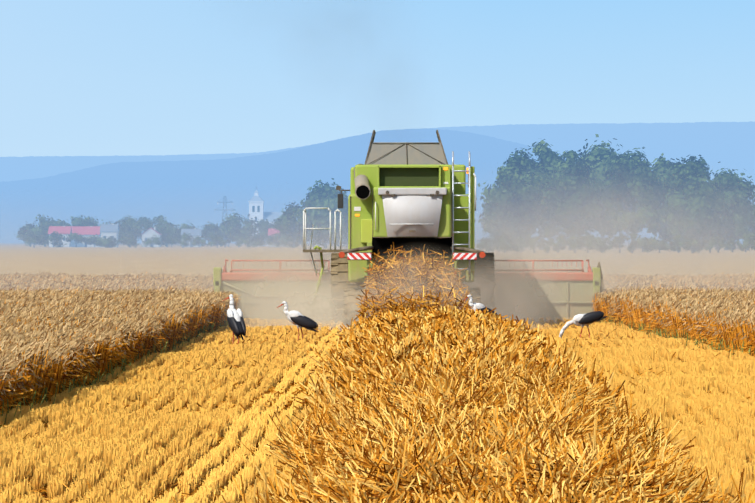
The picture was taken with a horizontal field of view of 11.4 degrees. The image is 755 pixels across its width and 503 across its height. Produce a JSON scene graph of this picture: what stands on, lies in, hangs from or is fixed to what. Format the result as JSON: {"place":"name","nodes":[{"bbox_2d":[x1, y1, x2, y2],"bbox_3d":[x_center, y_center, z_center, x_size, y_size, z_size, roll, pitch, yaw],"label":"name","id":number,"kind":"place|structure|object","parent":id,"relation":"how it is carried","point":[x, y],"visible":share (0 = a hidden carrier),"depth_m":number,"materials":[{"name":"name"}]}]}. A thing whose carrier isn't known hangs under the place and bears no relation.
{"place":"outdoors","nodes":[
{"label":"outdoors","id":0,"kind":"place"},
{"bbox_2d":[48,226,71,246],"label":"house","id":1,"kind":"structure","parent":0,"point":[59,229],"depth_m":1327.84,"materials":[{"name":"red"}]},
{"bbox_2d":[71,226,100,246],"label":"house","id":2,"kind":"structure","parent":0,"point":[81,230],"depth_m":1337.12,"materials":[{"name":"red"}]},
{"bbox_2d":[100,223,118,246],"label":"house","id":3,"kind":"structure","parent":0,"point":[107,228],"depth_m":1296.83,"materials":[{"name":"beige paint"}]},
{"bbox_2d":[141,227,161,246],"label":"house","id":4,"kind":"structure","parent":0,"point":[148,235],"depth_m":1341.47,"materials":[{"name":"beige paint"}]},
{"bbox_2d":[181,228,201,246],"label":"house","id":5,"kind":"structure","parent":0,"point":[192,232],"depth_m":1357.77,"materials":[{"name":"beige paint"}]},
{"bbox_2d":[248,190,291,245],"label":"church","id":6,"kind":"structure","parent":0,"point":[253,202],"depth_m":1497.30,"materials":[{"name":"white paint"}]},
{"bbox_2d":[268,228,285,246],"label":"house","id":7,"kind":"structure","parent":0,"point":[272,232],"depth_m":1377.39,"materials":[{"name":"red"}]},
{"bbox_2d":[192,1,413,55],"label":"cloud","id":8,"kind":"structure","parent":0,"point":[309,16],"depth_m":95.98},
{"bbox_2d":[278,3,436,105],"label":"cloud","id":9,"kind":"structure","parent":0,"point":[359,51],"depth_m":95.67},
{"bbox_2d":[0,128,743,242],"bbox_3d":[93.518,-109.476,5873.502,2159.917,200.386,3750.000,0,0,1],"label":"hill","id":10,"kind":"structure","parent":0,"point":[288,176],"depth_m":5746.33,"materials":[{"name":"blue"}]},
{"bbox_2d":[0,121,754,203],"bbox_3d":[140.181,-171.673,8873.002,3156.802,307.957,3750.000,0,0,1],"label":"hill","id":11,"kind":"structure","parent":0,"point":[730,145],"depth_m":9228.99,"materials":[{"name":"blue"}]},
{"bbox_2d":[0,243,754,502],"bbox_3d":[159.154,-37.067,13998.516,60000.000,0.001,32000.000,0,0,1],"label":"field ground","id":12,"kind":"structure","parent":0,"point":[86,264],"depth_m":445.02,"materials":[{"name":"beige soil"}]},
{"bbox_2d":[16,221,35,246],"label":"village tree","id":13,"kind":"object","parent":12,"relation":"on","point":[23,230],"depth_m":1405.50,"materials":[{"name":"green plant"}]},
{"bbox_2d":[24,235,43,246],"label":"bush","id":14,"kind":"object","parent":12,"relation":"on","point":[29,240],"depth_m":1237.20,"materials":[{"name":"green plant"}]},
{"bbox_2d":[25,214,58,246],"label":"village tree","id":15,"kind":"object","parent":12,"relation":"on","point":[43,227],"depth_m":1384.16,"materials":[{"name":"green plant"}]},
{"bbox_2d":[38,231,66,246],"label":"bush","id":16,"kind":"object","parent":12,"relation":"on","point":[57,237],"depth_m":1278.76,"materials":[{"name":"green plant"}]},
{"bbox_2d":[51,219,72,225],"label":"village tree","id":17,"kind":"object","parent":12,"relation":"on","point":[62,223],"depth_m":1435.86,"materials":[{"name":"green plant"}]},
{"bbox_2d":[66,232,87,246],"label":"bush","id":18,"kind":"object","parent":12,"relation":"on","point":[80,239],"depth_m":1257.55,"materials":[{"name":"green plant"}]},
{"bbox_2d":[70,215,98,225],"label":"village tree","id":19,"kind":"object","parent":12,"relation":"on","point":[77,221],"depth_m":1381.76,"materials":[{"name":"green plant"}]},
{"bbox_2d":[84,234,102,246],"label":"bush","id":20,"kind":"object","parent":12,"relation":"on","point":[90,239],"depth_m":1276.73,"materials":[{"name":"green plant"}]},
{"bbox_2d":[94,235,118,247],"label":"bush","id":21,"kind":"object","parent":12,"relation":"on","point":[99,242],"depth_m":1233.26,"materials":[{"name":"green plant"}]},
{"bbox_2d":[91,219,133,243],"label":"village tree","id":22,"kind":"object","parent":12,"relation":"on","point":[121,228],"depth_m":1358.16,"materials":[{"name":"green plant"}]},
{"bbox_2d":[2,318,227,424],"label":"stalks","id":23,"kind":"object","parent":12,"relation":"on","point":[123,361],"visible":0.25,"depth_m":56.43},
{"bbox_2d":[0,286,234,371],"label":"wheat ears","id":24,"kind":"object","parent":12,"relation":"on","point":[29,300],"visible":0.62,"depth_m":72.03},
{"bbox_2d":[0,293,239,406],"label":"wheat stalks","id":25,"kind":"object","parent":12,"relation":"on","point":[57,368],"visible":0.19,"depth_m":55.69,"materials":[{"name":"brown plant"}]},
{"bbox_2d":[0,303,229,400],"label":"hanging wheat ears","id":26,"kind":"object","parent":25,"relation":"attached to","point":[81,365],"visible":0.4,"depth_m":54.23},
{"bbox_2d":[0,305,238,425],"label":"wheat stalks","id":27,"kind":"object","parent":25,"relation":"attached to","point":[87,370],"visible":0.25,"depth_m":54.59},
{"bbox_2d":[118,232,142,247],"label":"bush","id":28,"kind":"object","parent":12,"relation":"on","point":[129,240],"depth_m":1242.03,"materials":[{"name":"green plant"}]},
{"bbox_2d":[118,215,143,246],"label":"village tree","id":29,"kind":"object","parent":12,"relation":"on","point":[129,223],"depth_m":1380.32,"materials":[{"name":"green plant"}]},
{"bbox_2d":[135,216,154,240],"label":"village tree","id":30,"kind":"object","parent":12,"relation":"on","point":[148,220],"depth_m":1429.35,"materials":[{"name":"green plant"}]},
{"bbox_2d":[141,234,161,246],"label":"bush","id":31,"kind":"object","parent":12,"relation":"on","point":[154,240],"depth_m":1257.56,"materials":[{"name":"green plant"}]},
{"bbox_2d":[142,215,167,229],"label":"village tree","id":32,"kind":"object","parent":12,"relation":"on","point":[149,225],"depth_m":1394.76,"materials":[{"name":"green plant"}]},
{"bbox_2d":[151,220,184,246],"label":"village tree","id":33,"kind":"object","parent":12,"relation":"on","point":[175,231],"depth_m":1361.10,"materials":[{"name":"green plant"}]},
{"bbox_2d":[165,235,178,246],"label":"bush","id":34,"kind":"object","parent":12,"relation":"on","point":[171,241],"depth_m":1275.14,"materials":[{"name":"green plant"}]},
{"bbox_2d":[179,232,192,247],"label":"bush","id":35,"kind":"object","parent":12,"relation":"on","point":[185,237],"depth_m":1240.13,"materials":[{"name":"green plant"}]},
{"bbox_2d":[177,220,203,245],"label":"village tree","id":36,"kind":"object","parent":12,"relation":"on","point":[186,226],"depth_m":1392.86,"materials":[{"name":"green plant"}]},
{"bbox_2d":[191,236,207,246],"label":"bush","id":37,"kind":"object","parent":12,"relation":"on","point":[198,239],"depth_m":1283.76,"materials":[{"name":"green plant"}]},
{"bbox_2d":[201,221,222,246],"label":"village tree","id":38,"kind":"object","parent":12,"relation":"on","point":[214,229],"depth_m":1414.56,"materials":[{"name":"green plant"}]},
{"bbox_2d":[208,234,226,247],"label":"bush","id":39,"kind":"object","parent":12,"relation":"on","point":[217,239],"depth_m":1227.30,"materials":[{"name":"green plant"}]},
{"bbox_2d":[217,221,232,246],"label":"village tree","id":40,"kind":"object","parent":12,"relation":"on","point":[223,233],"depth_m":1431.15,"materials":[{"name":"green plant"}]},
{"bbox_2d":[215,196,234,246],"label":"power pylon","id":41,"kind":"object","parent":12,"relation":"on","point":[223,202],"depth_m":1449.68,"materials":[{"name":"silver metal"}]},
{"bbox_2d":[221,294,245,343],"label":"stork","id":42,"kind":"object","parent":12,"relation":"on","point":[236,322],"visible":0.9,"depth_m":74.93,"materials":[{"name":"white"}]},
{"bbox_2d":[230,233,244,246],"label":"bush","id":43,"kind":"object","parent":12,"relation":"on","point":[241,241],"depth_m":1284.78,"materials":[{"name":"green plant"}]},
{"bbox_2d":[222,210,258,246],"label":"village tree","id":44,"kind":"object","parent":12,"relation":"on","point":[231,220],"depth_m":1394.41,"materials":[{"name":"green plant"}]},
{"bbox_2d":[242,235,264,246],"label":"bush","id":45,"kind":"object","parent":12,"relation":"on","point":[250,239],"depth_m":1282.56,"materials":[{"name":"green plant"}]},
{"bbox_2d":[253,219,273,246],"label":"village tree","id":46,"kind":"object","parent":12,"relation":"on","point":[265,232],"depth_m":1448.05,"materials":[{"name":"green plant"}]},
{"bbox_2d":[262,233,284,246],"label":"bush","id":47,"kind":"object","parent":12,"relation":"on","point":[271,240],"depth_m":1280.58,"materials":[{"name":"green plant"}]},
{"bbox_2d":[277,236,302,246],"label":"bush","id":48,"kind":"object","parent":12,"relation":"on","point":[287,242],"depth_m":1252.55,"materials":[{"name":"green plant"}]},
{"bbox_2d":[271,202,310,247],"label":"tree","id":49,"kind":"object","parent":12,"relation":"on","point":[290,209],"depth_m":1148.05,"materials":[{"name":"green plant"}]},
{"bbox_2d":[277,301,317,340],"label":"stork","id":50,"kind":"object","parent":12,"relation":"on","point":[297,319],"visible":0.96,"depth_m":77.39,"materials":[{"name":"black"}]},
{"bbox_2d":[290,178,347,247],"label":"tree","id":51,"kind":"object","parent":12,"relation":"on","point":[331,194],"depth_m":1094.07,"materials":[{"name":"green plant"}]},
{"bbox_2d":[321,236,347,246],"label":"bush","id":52,"kind":"object","parent":12,"relation":"on","point":[338,241],"depth_m":1427.81,"materials":[{"name":"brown plant"}]},
{"bbox_2d":[0,402,754,502],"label":"stubble","id":53,"kind":"object","parent":12,"relation":"on","point":[122,445],"visible":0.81,"depth_m":36.12,"materials":[{"name":"yellow plant"}]},
{"bbox_2d":[0,270,754,293],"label":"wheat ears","id":54,"kind":"object","parent":12,"relation":"on","point":[37,278],"visible":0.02,"depth_m":120.64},
{"bbox_2d":[0,272,754,293],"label":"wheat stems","id":55,"kind":"object","parent":12,"relation":"on","point":[211,286],"depth_m":121.04,"materials":[{"name":"beige plant"}]},
{"bbox_2d":[11,412,754,502],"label":"litter","id":56,"kind":"object","parent":12,"relation":"on","point":[171,487],"visible":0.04,"depth_m":33.01,"materials":[{"name":"plant"}]},
{"bbox_2d":[35,346,754,417],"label":"stubble","id":57,"kind":"object","parent":12,"relation":"on","point":[727,374],"visible":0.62,"depth_m":54.67,"materials":[{"name":"yellow plant"}]},
{"bbox_2d":[43,319,754,416],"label":"litter","id":58,"kind":"object","parent":12,"relation":"on","point":[302,389],"visible":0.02,"depth_m":57.42,"materials":[{"name":"plant"}]},
{"bbox_2d":[213,130,603,321],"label":"combine harvester","id":59,"kind":"object","parent":12,"relation":"on","point":[407,196],"visible":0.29,"depth_m":90.05,"materials":[{"name":"green metal"}]},
{"bbox_2d":[174,239,330,319],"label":"cloud","id":60,"kind":"structure","parent":59,"relation":"attached to","point":[263,270],"depth_m":97.01,"materials":[{"name":"beige"}]},
{"bbox_2d":[222,265,359,326],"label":"cloud","id":61,"kind":"structure","parent":59,"relation":"attached to","point":[276,303],"depth_m":91.51,"materials":[{"name":"beige"}]},
{"bbox_2d":[225,262,437,330],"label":"cloud","id":62,"kind":"structure","parent":59,"relation":"attached to","point":[337,308],"depth_m":88.49,"materials":[{"name":"beige"}]},
{"bbox_2d":[482,249,624,321],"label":"cloud","id":63,"kind":"structure","parent":59,"relation":"attached to","point":[550,289],"depth_m":96.93,"materials":[{"name":"beige"}]},
{"bbox_2d":[354,242,471,320],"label":"straw","id":64,"kind":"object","parent":12,"relation":"on","point":[436,301],"depth_m":88.48,"materials":[{"name":"beige plant"}]},
{"bbox_2d":[327,305,561,353],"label":"straw swath","id":65,"kind":"object","parent":12,"relation":"on","point":[362,326],"visible":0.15,"depth_m":71.40,"materials":[{"name":"yellow plant"}]},
{"bbox_2d":[170,317,724,356],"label":"stubble","id":66,"kind":"object","parent":12,"relation":"on","point":[224,334],"visible":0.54,"depth_m":78.34,"materials":[{"name":"yellow plant"}]},
{"bbox_2d":[288,316,636,423],"bbox_3d":[1.098,1.517,52.981,4.484,1.035,23.600,0,0,1],"label":"straw swath","id":67,"kind":"object","parent":12,"relation":"on","point":[384,355],"visible":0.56,"depth_m":48.21,"materials":[{"name":"yellow plant"}]},
{"bbox_2d":[463,295,497,314],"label":"stork","id":68,"kind":"object","parent":12,"relation":"on","point":[478,306],"visible":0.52,"depth_m":87.03,"materials":[{"name":"white"}]},
{"bbox_2d":[477,237,497,252],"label":"bush","id":69,"kind":"object","parent":12,"relation":"on","point":[488,245],"depth_m":701.84,"materials":[{"name":"green plant"}]},
{"bbox_2d":[221,353,754,502],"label":"straw swath","id":70,"kind":"object","parent":12,"relation":"on","point":[480,434],"visible":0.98,"depth_m":27.65,"materials":[{"name":"yellow plant"}]},
{"bbox_2d":[413,253,564,329],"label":"cloud","id":71,"kind":"structure","parent":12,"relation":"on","point":[517,305],"depth_m":88.44,"materials":[{"name":"beige"}]},
{"bbox_2d":[481,205,503,244],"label":"tree","id":72,"kind":"object","parent":12,"relation":"on","point":[492,231],"depth_m":937.53,"materials":[{"name":"green plant"}]},
{"bbox_2d":[476,146,547,249],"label":"tree","id":73,"kind":"object","parent":12,"relation":"on","point":[515,165],"depth_m":895.44,"materials":[{"name":"green plant"}]},
{"bbox_2d":[299,152,754,289],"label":"cloud","id":74,"kind":"structure","parent":12,"relation":"on","point":[586,241],"depth_m":107.40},
{"bbox_2d":[522,234,541,249],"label":"bush","id":75,"kind":"object","parent":12,"relation":"on","point":[532,241],"depth_m":686.81,"materials":[{"name":"green plant"}]},
{"bbox_2d":[522,138,564,249],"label":"tree","id":76,"kind":"object","parent":12,"relation":"on","point":[546,159],"visible":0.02,"depth_m":926.47,"materials":[{"name":"green plant"}]},
{"bbox_2d":[552,233,567,252],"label":"bush","id":77,"kind":"object","parent":12,"relation":"on","point":[560,243],"depth_m":691.39,"materials":[{"name":"green plant"}]},
{"bbox_2d":[536,150,612,248],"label":"tree","id":78,"kind":"object","parent":12,"relation":"on","point":[568,166],"depth_m":894.71,"materials":[{"name":"green plant"}]},
{"bbox_2d":[565,235,583,248],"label":"bush","id":79,"kind":"object","parent":12,"relation":"on","point":[571,241],"depth_m":671.98,"materials":[{"name":"green plant"}]},
{"bbox_2d":[559,311,607,338],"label":"stork","id":80,"kind":"object","parent":12,"relation":"on","point":[586,319],"visible":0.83,"depth_m":79.56,"materials":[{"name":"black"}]},
{"bbox_2d":[575,233,601,249],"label":"bush","id":81,"kind":"object","parent":12,"relation":"on","point":[595,239],"depth_m":673.87,"materials":[{"name":"green plant"}]},
{"bbox_2d":[596,236,614,252],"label":"bush","id":82,"kind":"object","parent":12,"relation":"on","point":[608,242],"depth_m":701.37,"materials":[{"name":"green plant"}]},
{"bbox_2d":[574,134,638,240],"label":"tree","id":83,"kind":"object","parent":12,"relation":"on","point":[594,155],"depth_m":944.85,"materials":[{"name":"green plant"}]},
{"bbox_2d":[612,231,626,252],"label":"bush","id":84,"kind":"object","parent":12,"relation":"on","point":[621,237],"depth_m":670.54,"materials":[{"name":"green plant"}]},
{"bbox_2d":[625,232,638,252],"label":"bush","id":85,"kind":"object","parent":12,"relation":"on","point":[629,246],"depth_m":678.20,"materials":[{"name":"green plant"}]},
{"bbox_2d":[597,145,669,249],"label":"tree","id":86,"kind":"object","parent":12,"relation":"on","point":[626,164],"depth_m":895.74,"materials":[{"name":"green plant"}]},
{"bbox_2d":[628,237,653,252],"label":"bush","id":87,"kind":"object","parent":12,"relation":"on","point":[644,239],"depth_m":711.13,"materials":[{"name":"green plant"}]},
{"bbox_2d":[644,236,671,252],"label":"bush","id":88,"kind":"object","parent":12,"relation":"on","point":[657,245],"depth_m":675.88,"materials":[{"name":"green plant"}]},
{"bbox_2d":[641,153,683,241],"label":"tree","id":89,"kind":"object","parent":12,"relation":"on","point":[665,169],"depth_m":916.06,"materials":[{"name":"green plant"}]},
{"bbox_2d":[591,293,754,356],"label":"wheat stems","id":90,"kind":"object","parent":12,"relation":"on","point":[726,334],"visible":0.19,"depth_m":77.20,"materials":[{"name":"orange plant"}]},
{"bbox_2d":[591,301,754,341],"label":"hanging wheat ears","id":91,"kind":"object","parent":90,"relation":"attached to","point":[658,317],"visible":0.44,"depth_m":79.69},
{"bbox_2d":[592,301,754,357],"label":"wheat leaves","id":92,"kind":"object","parent":90,"relation":"attached to","point":[705,335],"visible":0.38,"depth_m":76.77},
{"bbox_2d":[600,286,754,321],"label":"wheat ears","id":93,"kind":"object","parent":90,"relation":"attached to","point":[734,298],"visible":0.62,"depth_m":87.05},
{"bbox_2d":[597,314,754,354],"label":"wheat weeds","id":94,"kind":"object","parent":12,"relation":"on","point":[689,338],"visible":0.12,"depth_m":76.89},
{"bbox_2d":[603,290,754,341],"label":"wheat stems","id":95,"kind":"object","parent":12,"relation":"on","point":[679,311],"depth_m":82.69,"materials":[{"name":"orange plant"}]},
{"bbox_2d":[669,234,692,251],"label":"bush","id":96,"kind":"object","parent":12,"relation":"on","point":[676,244],"depth_m":684.91,"materials":[{"name":"green plant"}]},
{"bbox_2d":[682,236,705,252],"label":"bush","id":97,"kind":"object","parent":12,"relation":"on","point":[700,247],"depth_m":683.52,"materials":[{"name":"green plant"}]},
{"bbox_2d":[660,155,731,246],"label":"tree","id":98,"kind":"object","parent":12,"relation":"on","point":[695,173],"depth_m":875.36,"materials":[{"name":"green plant"}]},
{"bbox_2d":[708,236,725,252],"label":"bush","id":99,"kind":"object","parent":12,"relation":"on","point":[719,245],"depth_m":704.71,"materials":[{"name":"green plant"}]},
{"bbox_2d":[702,162,754,249],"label":"tree","id":100,"kind":"object","parent":12,"relation":"on","point":[734,179],"depth_m":894.86,"materials":[{"name":"green plant"}]},
{"bbox_2d":[724,236,740,251],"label":"bush","id":101,"kind":"object","parent":12,"relation":"on","point":[731,239],"depth_m":715.75,"materials":[{"name":"green plant"}]},
{"bbox_2d":[732,198,754,249],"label":"tree","id":102,"kind":"object","parent":12,"relation":"on","point":[748,218],"depth_m":876.35,"materials":[{"name":"green plant"}]},
{"bbox_2d":[736,232,754,250],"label":"bush","id":103,"kind":"object","parent":12,"relation":"on","point":[746,246],"depth_m":716.08,"materials":[{"name":"green plant"}]},
{"bbox_3d":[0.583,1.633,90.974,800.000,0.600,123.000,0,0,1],"label":"wheat","id":104,"kind":"object","parent":12,"relation":"on","visible":0},
{"bbox_2d":[0,290,241,404],"bbox_3d":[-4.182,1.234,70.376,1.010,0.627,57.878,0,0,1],"label":"wheat ears","id":105,"kind":"object","parent":104,"relation":"on","point":[106,333],"visible":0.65,"depth_m":56.07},
{"bbox_2d":[593,290,754,331],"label":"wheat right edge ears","id":106,"kind":"object","parent":104,"relation":"on","point":[641,299],"visible":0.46,"depth_m":78.22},
{"bbox_2d":[0,184,754,290],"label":"cloud","id":107,"kind":"structure","parent":0,"point":[343,230],"depth_m":103.50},
{"bbox_2d":[0,0,754,156],"label":"sky","id":108,"kind":"structure","parent":0,"point":[78,77],"materials":[{"name":"blue"}]},
{"bbox_2d":[354,58,432,141],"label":"smoke","id":109,"kind":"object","parent":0,"point":[399,104],"depth_m":95.46,"materials":[{"name":"grey"}]},
{"bbox_2d":[125,212,679,320],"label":"cloud","id":110,"kind":"structure","parent":0,"point":[576,283],"depth_m":97.05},
{"bbox_2d":[359,246,486,308],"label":"straw","id":111,"kind":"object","parent":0,"point":[417,281],"depth_m":88.07,"materials":[{"name":"brown plant"}]},
{"bbox_2d":[462,252,544,324],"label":"cloud","id":112,"kind":"structure","parent":0,"point":[482,273],"depth_m":90.95,"materials":[{"name":"beige"}]}
]}

